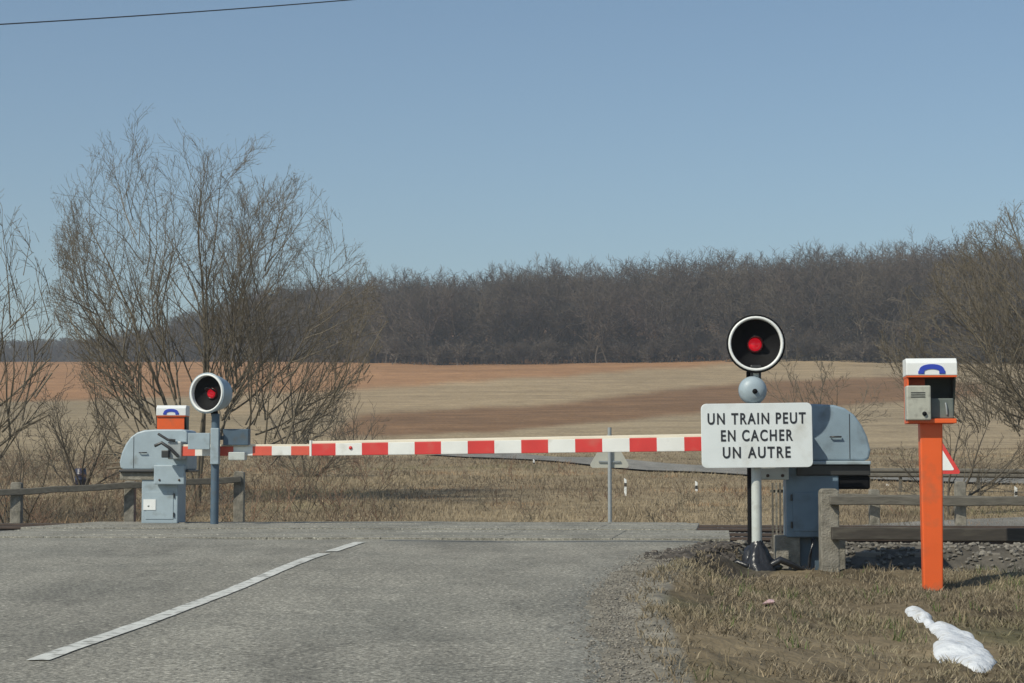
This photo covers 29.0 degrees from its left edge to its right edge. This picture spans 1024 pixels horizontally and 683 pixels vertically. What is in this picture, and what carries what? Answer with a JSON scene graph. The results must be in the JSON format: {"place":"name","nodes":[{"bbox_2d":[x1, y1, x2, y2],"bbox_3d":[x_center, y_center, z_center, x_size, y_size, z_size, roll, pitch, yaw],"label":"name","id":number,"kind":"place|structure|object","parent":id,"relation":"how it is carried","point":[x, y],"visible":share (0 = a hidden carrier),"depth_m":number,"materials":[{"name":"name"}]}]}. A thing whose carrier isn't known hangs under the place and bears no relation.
{"place":"outdoors","nodes":[
{"label":"outdoors","id":0,"kind":"place"},
{"bbox_2d":[0,0,348,24],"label":"overhead cable","id":1,"kind":"object","parent":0,"point":[169,13],"visible":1,"depth_m":29.13,"materials":[{"name":"black metal"}]},
{"bbox_2d":[0,521,702,682],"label":"road","id":2,"kind":"structure","parent":0,"point":[414,611],"depth_m":12.57,"materials":[{"name":"grey asphalt"}]},
{"bbox_2d":[27,553,329,659],"bbox_3d":[-2.000,1.730,13.688,0.144,0.235,7.692,0,-4,5],"label":"road marking","id":3,"kind":"object","parent":2,"relation":"on","point":[55,653],"visible":1,"depth_m":12.16,"materials":[{"name":"paint"}]},
{"bbox_2d":[327,542,363,550],"bbox_3d":[-1.565,1.933,18.687,0.121,0.031,1.666,0,-4,5],"label":"road marking","id":4,"kind":"object","parent":2,"relation":"on","point":[342,547],"visible":1,"depth_m":18.65,"materials":[{"name":"paint"}]},
{"bbox_2d":[0,321,1023,682],"bbox_3d":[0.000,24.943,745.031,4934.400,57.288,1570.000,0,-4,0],"label":"ground","id":5,"kind":"structure","parent":0,"point":[514,399],"depth_m":119.22,"materials":[{"name":"brown soil"}]},
{"bbox_2d":[0,367,59,522],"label":"bare shrub","id":6,"kind":"object","parent":5,"relation":"on","point":[19,480],"visible":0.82,"depth_m":39.77,"materials":[{"name":"brown plant"}]},
{"bbox_2d":[0,189,66,459],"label":"bare tree","id":7,"kind":"object","parent":5,"relation":"on","point":[7,406],"visible":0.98,"depth_m":43.93,"materials":[{"name":"brown plant"}]},
{"bbox_2d":[23,362,132,485],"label":"bare shrub","id":8,"kind":"object","parent":5,"relation":"on","point":[66,453],"visible":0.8,"depth_m":59.73,"materials":[{"name":"brown plant"}]},
{"bbox_2d":[75,468,86,484],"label":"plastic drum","id":9,"kind":"object","parent":5,"relation":"on","point":[79,471],"visible":0.59,"depth_m":61.71,"materials":[{"name":"blue plastic"}]},
{"bbox_2d":[0,471,244,522],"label":"fence","id":10,"kind":"object","parent":5,"relation":"on","point":[17,491],"visible":0.67,"depth_m":28.26,"materials":[{"name":"wood"}]},
{"bbox_2d":[156,405,189,429],"bbox_3d":[-4.893,1.910,28.513,0.426,1.973,0.346,0,-4,0],"label":"emergency telephone","id":11,"kind":"object","parent":5,"relation":"on","point":[172,416],"visible":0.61,"depth_m":28.42,"materials":[{"name":"orange metal"}]},
{"bbox_2d":[158,417,184,428],"bbox_3d":[-4.893,1.256,28.423,0.378,0.350,0.015,0,-4,0],"label":"door","id":12,"kind":"structure","parent":11,"relation":"in","point":[163,422],"depth_m":28.42,"materials":[{"name":"orange metal"}]},
{"bbox_2d":[119,429,308,522],"bbox_3d":[-3.517,1.935,26.804,3.610,1.490,0.858,0,-4,5],"label":"level crossing barrier","id":13,"kind":"object","parent":5,"relation":"on","point":[159,463],"visible":0.81,"depth_m":26.81,"materials":[{"name":"grey metal"}]},
{"bbox_2d":[40,101,389,505],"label":"bare tree","id":14,"kind":"object","parent":5,"relation":"on","point":[205,307],"visible":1,"depth_m":52.12,"materials":[{"name":"brown plant"}]},
{"bbox_2d":[188,373,250,523],"bbox_3d":[-3.914,1.466,26.396,0.800,2.092,0.526,0,-4,0],"label":"crossing signal","id":15,"kind":"object","parent":5,"relation":"on","point":[211,393],"visible":0.95,"depth_m":26.35,"materials":[{"name":"metal"}]},
{"bbox_2d":[231,332,350,459],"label":"bush","id":16,"kind":"object","parent":5,"relation":"on","point":[278,433],"visible":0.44,"depth_m":83.95,"materials":[{"name":"brown plant"}]},
{"bbox_2d":[253,384,367,476],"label":"bare shrub","id":17,"kind":"object","parent":5,"relation":"on","point":[342,437],"visible":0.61,"depth_m":65.83,"materials":[{"name":"brown plant"}]},
{"bbox_2d":[317,387,388,440],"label":"bare shrub","id":18,"kind":"object","parent":5,"relation":"on","point":[357,431],"visible":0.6,"depth_m":92.28,"materials":[{"name":"brown plant"}]},
{"bbox_2d":[0,227,1023,365],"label":"forest","id":19,"kind":"object","parent":5,"relation":"on","point":[858,296],"visible":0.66,"depth_m":300.65,"materials":[{"name":"brown plant"}]},
{"bbox_2d":[0,447,1023,525],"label":"meadow grass","id":20,"kind":"structure","parent":5,"relation":"on","point":[909,514],"depth_m":55.67,"materials":[{"name":"brown plant"}]},
{"bbox_2d":[0,528,1023,556],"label":"railway track","id":21,"kind":"structure","parent":5,"relation":"on","point":[523,535],"depth_m":21.55,"materials":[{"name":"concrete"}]},
{"bbox_2d":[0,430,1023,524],"bbox_3d":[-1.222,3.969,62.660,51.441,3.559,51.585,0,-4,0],"label":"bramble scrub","id":22,"kind":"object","parent":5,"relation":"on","point":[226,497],"visible":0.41,"depth_m":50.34,"materials":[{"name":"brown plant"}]},
{"bbox_2d":[0,522,1023,532],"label":"railway track","id":23,"kind":"structure","parent":5,"relation":"on","point":[420,526],"depth_m":25.52,"materials":[{"name":"metal"}]},
{"bbox_2d":[309,404,870,569],"bbox_3d":[0.725,1.491,19.232,5.434,1.745,0.770,0,-4,4],"label":"level crossing barrier","id":24,"kind":"object","parent":5,"relation":"on","point":[841,450],"visible":0.68,"depth_m":18.96,"materials":[{"name":"grey metal"}]},
{"bbox_2d":[590,427,628,521],"bbox_3d":[1.795,2.740,36.365,0.705,2.319,0.086,0,-4,-4],"label":"road sign","id":25,"kind":"object","parent":5,"relation":"on","point":[609,460],"visible":0.82,"depth_m":36.41,"materials":[{"name":"metal"}]},
{"bbox_2d":[624,478,626,495],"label":"delineator post","id":26,"kind":"object","parent":5,"relation":"on","point":[625,485],"visible":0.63,"depth_m":55.82,"materials":[{"name":"white plastic"}]},
{"bbox_2d":[644,540,743,561],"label":"asphalt crumbs","id":27,"kind":"object","parent":5,"relation":"on","point":[720,545],"visible":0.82,"depth_m":18.23,"materials":[{"name":"grey asphalt"}]},
{"bbox_2d":[701,314,812,570],"bbox_3d":[2.282,0.962,18.573,1.037,2.429,0.463,0,-4,0],"label":"crossing signal","id":28,"kind":"object","parent":5,"relation":"on","point":[753,434],"visible":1,"depth_m":18.46,"materials":[{"name":"metal"}]},
{"bbox_2d":[762,599,773,604],"bbox_3d":[1.823,1.853,14.098,0.093,0.038,0.122,0,-4,0],"label":"paper scrap","id":29,"kind":"object","parent":5,"relation":"on","point":[769,600],"visible":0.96,"depth_m":14.04,"materials":[{"name":"white paper"}]},
{"bbox_2d":[770,483,783,551],"bbox_3d":[2.706,1.760,19.836,0.230,0.690,0.040,0,-4,0],"label":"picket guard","id":30,"kind":"object","parent":5,"relation":"on","point":[775,491],"visible":0.41,"depth_m":19.82,"materials":[{"name":"metal"}]},
{"bbox_2d":[761,344,890,422],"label":"bare tree","id":31,"kind":"object","parent":5,"relation":"on","point":[811,391],"visible":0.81,"depth_m":95.02,"materials":[{"name":"brown plant"}]},
{"bbox_2d":[722,527,1023,572],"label":"ballast","id":32,"kind":"structure","parent":5,"relation":"on","point":[1013,551],"depth_m":20.34,"materials":[{"name":"gravel"}]},
{"bbox_2d":[839,481,991,525],"bbox_3d":[6.264,2.753,29.533,4.415,1.330,0.398,-1,-4,16],"label":"fence","id":33,"kind":"object","parent":5,"relation":"on","point":[959,511],"visible":0.36,"depth_m":29.48,"materials":[{"name":"wood"}]},
{"bbox_2d":[818,488,1023,571],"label":"fence","id":34,"kind":"object","parent":5,"relation":"on","point":[832,533],"visible":0.86,"depth_m":18.27,"materials":[{"name":"wood"}]},
{"bbox_2d":[903,358,956,590],"bbox_3d":[3.583,1.137,16.920,0.430,1.979,0.385,0,-4,6],"label":"emergency telephone","id":35,"kind":"object","parent":5,"relation":"on","point":[929,392],"visible":0.99,"depth_m":16.86,"materials":[{"name":"orange metal"}]},
{"bbox_2d":[869,468,1023,492],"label":"guard rail","id":36,"kind":"object","parent":5,"relation":"on","point":[891,472],"visible":0.48,"depth_m":55.80,"materials":[{"name":"grey metal"}]},
{"bbox_2d":[871,199,1023,436],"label":"bare tree","id":37,"kind":"object","parent":5,"relation":"on","point":[1006,391],"visible":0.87,"depth_m":50.24,"materials":[{"name":"brown plant"}]},
{"bbox_2d":[874,382,1023,515],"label":"bare shrub","id":38,"kind":"object","parent":5,"relation":"on","point":[975,485],"visible":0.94,"depth_m":46.08,"materials":[{"name":"brown plant"}]},
{"bbox_2d":[905,606,996,672],"bbox_3d":[2.898,1.970,13.131,0.425,0.220,3.685,-1,-4,7],"label":"snow patch","id":39,"kind":"object","parent":5,"relation":"on","point":[966,647],"visible":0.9,"depth_m":12.30,"materials":[{"name":"white snow"}]},
{"bbox_2d":[943,444,959,525],"bbox_3d":[7.258,2.731,33.423,0.608,2.060,0.096,-1,-4,14],"label":"road sign","id":40,"kind":"object","parent":5,"relation":"on","point":[950,466],"visible":0.23,"depth_m":33.40,"materials":[{"name":"metal"}]},
{"bbox_2d":[0,0,1023,346],"label":"sky","id":41,"kind":"structure","parent":0,"point":[457,135],"materials":[{"name":"blue"}]},
{"bbox_2d":[552,541,745,682],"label":"loose gravel","id":42,"kind":"structure","parent":0,"point":[616,644],"depth_m":11.82,"materials":[{"name":"grey gravel"}]},
{"bbox_2d":[433,453,1023,482],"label":"road","id":43,"kind":"structure","parent":0,"point":[641,465],"depth_m":74.40,"materials":[{"name":"grey asphalt"}]},
{"bbox_2d":[621,544,1023,682],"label":"verge grass","id":44,"kind":"structure","parent":0,"point":[937,595],"depth_m":13.89,"materials":[{"name":"brown plant"}]},
{"bbox_2d":[865,517,1023,525],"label":"road","id":45,"kind":"structure","parent":0,"point":[1007,522],"depth_m":42.34,"materials":[{"name":"grey asphalt"}]}
]}

